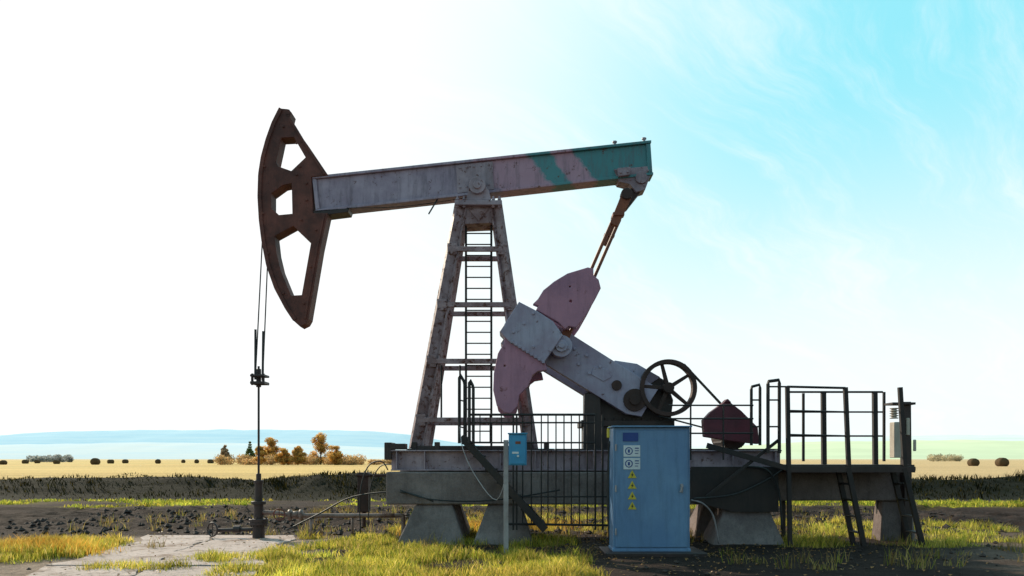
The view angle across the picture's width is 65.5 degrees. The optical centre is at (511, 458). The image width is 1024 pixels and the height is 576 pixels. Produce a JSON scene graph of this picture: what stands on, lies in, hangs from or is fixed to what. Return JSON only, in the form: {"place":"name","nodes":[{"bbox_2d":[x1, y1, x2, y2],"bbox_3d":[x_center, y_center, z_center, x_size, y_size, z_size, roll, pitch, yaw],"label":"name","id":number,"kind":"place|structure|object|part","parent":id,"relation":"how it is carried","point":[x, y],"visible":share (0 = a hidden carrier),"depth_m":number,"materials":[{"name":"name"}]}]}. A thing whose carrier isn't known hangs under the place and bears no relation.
{"place":"outdoors","nodes":[
{"label":"outdoors","id":0,"kind":"place"},
{"bbox_2d":[0,513,691,558],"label":"autumn grass","id":1,"kind":"structure","parent":0,"point":[56,540],"depth_m":12.02,"materials":[{"name":"plant"}]},
{"bbox_2d":[0,459,1023,575],"bbox_3d":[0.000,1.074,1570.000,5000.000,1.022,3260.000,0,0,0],"label":"ground","id":2,"kind":"structure","parent":0,"point":[976,564],"depth_m":21.14,"materials":[{"name":"soil"}]},
{"bbox_2d":[0,460,7,464],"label":"hay bale","id":3,"kind":"object","parent":2,"relation":"on","point":[3,462],"visible":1,"depth_m":191.90,"materials":[{"name":"plant"}]},
{"bbox_2d":[26,454,73,461],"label":"distant shrubs","id":4,"kind":"object","parent":2,"relation":"on","point":[60,458],"visible":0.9,"depth_m":323.36,"materials":[{"name":"grey plant"}]},
{"bbox_2d":[90,458,100,464],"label":"hay bale","id":5,"kind":"object","parent":2,"relation":"on","point":[94,461],"visible":1,"depth_m":191.52,"materials":[{"name":"plant"}]},
{"bbox_2d":[28,535,295,575],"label":"concrete pad","id":6,"kind":"object","parent":2,"relation":"on","point":[139,551],"visible":0.73,"depth_m":11.79,"materials":[{"name":"grey concrete"}]},
{"bbox_2d":[219,445,229,463],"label":"autumn tree","id":7,"kind":"object","parent":2,"relation":"on","point":[224,451],"visible":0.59,"depth_m":191.71,"materials":[{"name":"brown plant"}]},
{"bbox_2d":[244,441,255,457],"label":"pine tree","id":8,"kind":"object","parent":2,"relation":"on","point":[250,451],"visible":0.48,"depth_m":192.16,"materials":[{"name":"green plant"}]},
{"bbox_2d":[255,446,267,463],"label":"autumn tree","id":9,"kind":"object","parent":2,"relation":"on","point":[263,452],"visible":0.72,"depth_m":181.74,"materials":[{"name":"orange plant"}]},
{"bbox_2d":[262,437,280,464],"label":"autumn tree","id":10,"kind":"object","parent":2,"relation":"on","point":[272,449],"visible":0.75,"depth_m":191.88,"materials":[{"name":"orange plant"}]},
{"bbox_2d":[274,448,289,464],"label":"autumn tree","id":11,"kind":"object","parent":2,"relation":"on","point":[282,457],"visible":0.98,"depth_m":181.73,"materials":[{"name":"orange plant"}]},
{"bbox_2d":[213,453,366,464],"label":"distant shrubs","id":12,"kind":"object","parent":2,"relation":"on","point":[249,460],"visible":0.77,"depth_m":186.30,"materials":[{"name":"brown plant"}]},
{"bbox_2d":[288,445,306,464],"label":"autumn tree","id":13,"kind":"object","parent":2,"relation":"on","point":[298,453],"visible":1,"depth_m":181.66,"materials":[{"name":"orange plant"}]},
{"bbox_2d":[207,474,405,538],"bbox_3d":[-3.734,0.885,14.444,3.609,1.230,0.351,0,0,0],"label":"wellhead","id":14,"kind":"object","parent":2,"relation":"on","point":[258,522],"visible":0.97,"depth_m":14.39,"materials":[{"name":"metal"}]},
{"bbox_2d":[310,432,328,464],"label":"autumn tree","id":15,"kind":"object","parent":2,"relation":"on","point":[321,445],"visible":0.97,"depth_m":192.06,"materials":[{"name":"orange plant"}]},
{"bbox_2d":[326,445,343,464],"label":"autumn tree","id":16,"kind":"object","parent":2,"relation":"on","point":[335,456],"visible":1,"depth_m":181.87,"materials":[{"name":"orange plant"}]},
{"bbox_2d":[336,459,390,464],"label":"distant shrubs","id":17,"kind":"object","parent":2,"relation":"on","point":[380,463],"visible":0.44,"depth_m":186.57,"materials":[{"name":"brown plant"}]},
{"bbox_2d":[355,472,385,526],"bbox_3d":[-2.637,0.779,15.200,0.634,1.037,0.360,0,0,0],"label":"valve housing","id":18,"kind":"object","parent":2,"relation":"on","point":[365,488],"visible":0.81,"depth_m":15.05,"materials":[{"name":"brown metal"}]},
{"bbox_2d":[460,428,527,552],"bbox_3d":[-0.367,0.483,12.601,1.523,2.034,0.378,0,0,37],"label":"junction box post","id":19,"kind":"object","parent":2,"relation":"on","point":[517,448],"visible":0.94,"depth_m":12.17,"materials":[{"name":"blue metal"}]},
{"bbox_2d":[0,502,1023,575],"bbox_3d":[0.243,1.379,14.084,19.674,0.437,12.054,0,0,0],"label":"grass","id":20,"kind":"structure","parent":2,"relation":"on","point":[376,559],"depth_m":11.38,"materials":[{"name":"green plant"}]},
{"bbox_2d":[0,497,1023,508],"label":"meadow grass","id":21,"kind":"structure","parent":2,"relation":"on","point":[950,503],"depth_m":25.27,"materials":[{"name":"plant"}]},
{"bbox_2d":[0,469,1023,502],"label":"berm weeds","id":22,"kind":"object","parent":2,"relation":"on","point":[940,478],"visible":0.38,"depth_m":30.62,"materials":[{"name":"green plant"}]},
{"bbox_2d":[1,504,1023,575],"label":"soil clods","id":23,"kind":"object","parent":2,"relation":"on","point":[104,529],"visible":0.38,"depth_m":17.31,"materials":[{"name":"brown soil"}]},
{"bbox_2d":[386,471,914,544],"bbox_3d":[2.492,0.875,14.575,9.287,1.310,2.436,0,0,0],"label":"concrete foundation","id":24,"kind":"object","parent":2,"relation":"on","point":[427,518],"visible":0.54,"depth_m":13.59,"materials":[{"name":"grey concrete"}]},
{"bbox_2d":[250,108,781,473],"bbox_3d":[-0.038,-3.004,14.595,9.347,6.708,1.910,0,0,0],"label":"pumpjack","id":25,"kind":"object","parent":24,"relation":"on","point":[538,341],"visible":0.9,"depth_m":14.28,"materials":[{"name":"grey metal"}]},
{"bbox_2d":[286,461,782,532],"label":"power cables","id":26,"kind":"object","parent":24,"relation":"attached to","point":[695,498],"visible":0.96,"depth_m":13.44,"materials":[{"name":"rubber"}]},
{"bbox_2d":[458,374,786,531],"bbox_3d":[1.867,-0.110,13.339,5.618,2.635,0.867,0,0,5],"label":"guard railing","id":27,"kind":"object","parent":24,"relation":"attached to","point":[719,481],"visible":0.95,"depth_m":13.29,"materials":[{"name":"black metal"}]},
{"bbox_2d":[599,426,707,556],"bbox_3d":[2.134,0.490,12.200,1.515,1.996,0.900,0,0,0],"label":"electrical cabinet","id":28,"kind":"object","parent":2,"relation":"on","point":[648,491],"visible":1,"depth_m":11.98,"materials":[{"name":"blue metal"}]},
{"bbox_3d":[2.104,0.455,12.250,1.205,1.900,0.600,0,0,0],"label":"cabinet door and roof","id":29,"kind":"part","parent":28,"relation":"part of","materials":[{"name":"blue paint"}]},
{"bbox_2d":[691,499,718,543],"bbox_3d":[3.076,1.003,12.651,0.763,0.745,0.036,0,0,-42],"label":"grey hose","id":30,"kind":"object","parent":28,"relation":"attached to","point":[707,507],"visible":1,"depth_m":12.78,"materials":[{"name":"rubber"}]},
{"bbox_2d":[770,385,925,546],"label":"service platform","id":31,"kind":"structure","parent":2,"relation":"on","point":[848,468],"depth_m":13.19,"materials":[{"name":"metal"}]},
{"bbox_2d":[885,402,915,541],"bbox_3d":[6.783,0.256,13.900,0.429,2.490,0.300,0,0,0],"label":"transformer post","id":32,"kind":"object","parent":2,"relation":"on","point":[895,448],"visible":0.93,"depth_m":13.82,"materials":[{"name":"metal"}]},
{"bbox_2d":[926,453,963,461],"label":"distant shrubs","id":33,"kind":"object","parent":2,"relation":"on","point":[949,457],"visible":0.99,"depth_m":424.58,"materials":[{"name":"beige plant"}]},
{"bbox_2d":[967,458,979,465],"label":"hay bale","id":34,"kind":"object","parent":2,"relation":"on","point":[973,462],"visible":0.87,"depth_m":156.58,"materials":[{"name":"plant"}]},
{"bbox_2d":[995,458,1008,465],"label":"hay bale","id":35,"kind":"object","parent":2,"relation":"on","point":[1001,461],"visible":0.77,"depth_m":149.68,"materials":[{"name":"plant"}]},
{"bbox_2d":[0,440,1023,458],"bbox_3d":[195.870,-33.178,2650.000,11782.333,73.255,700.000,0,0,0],"label":"distant hills","id":36,"kind":"structure","parent":0,"point":[981,449],"depth_m":2530.97,"materials":[{"name":"white"}]},
{"bbox_2d":[0,429,1023,448],"bbox_3d":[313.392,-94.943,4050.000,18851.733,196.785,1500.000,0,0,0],"label":"distant hills","id":37,"kind":"structure","parent":0,"point":[357,438],"depth_m":4046.00,"materials":[{"name":"blue"}]},
{"bbox_2d":[0,0,1023,448],"label":"sky","id":38,"kind":"structure","parent":0,"point":[833,196],"materials":[{"name":"white"}]},
{"bbox_2d":[26,526,1023,575],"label":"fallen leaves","id":39,"kind":"object","parent":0,"point":[493,547],"visible":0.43,"depth_m":12.22,"materials":[{"name":"brown plant"}]}
]}

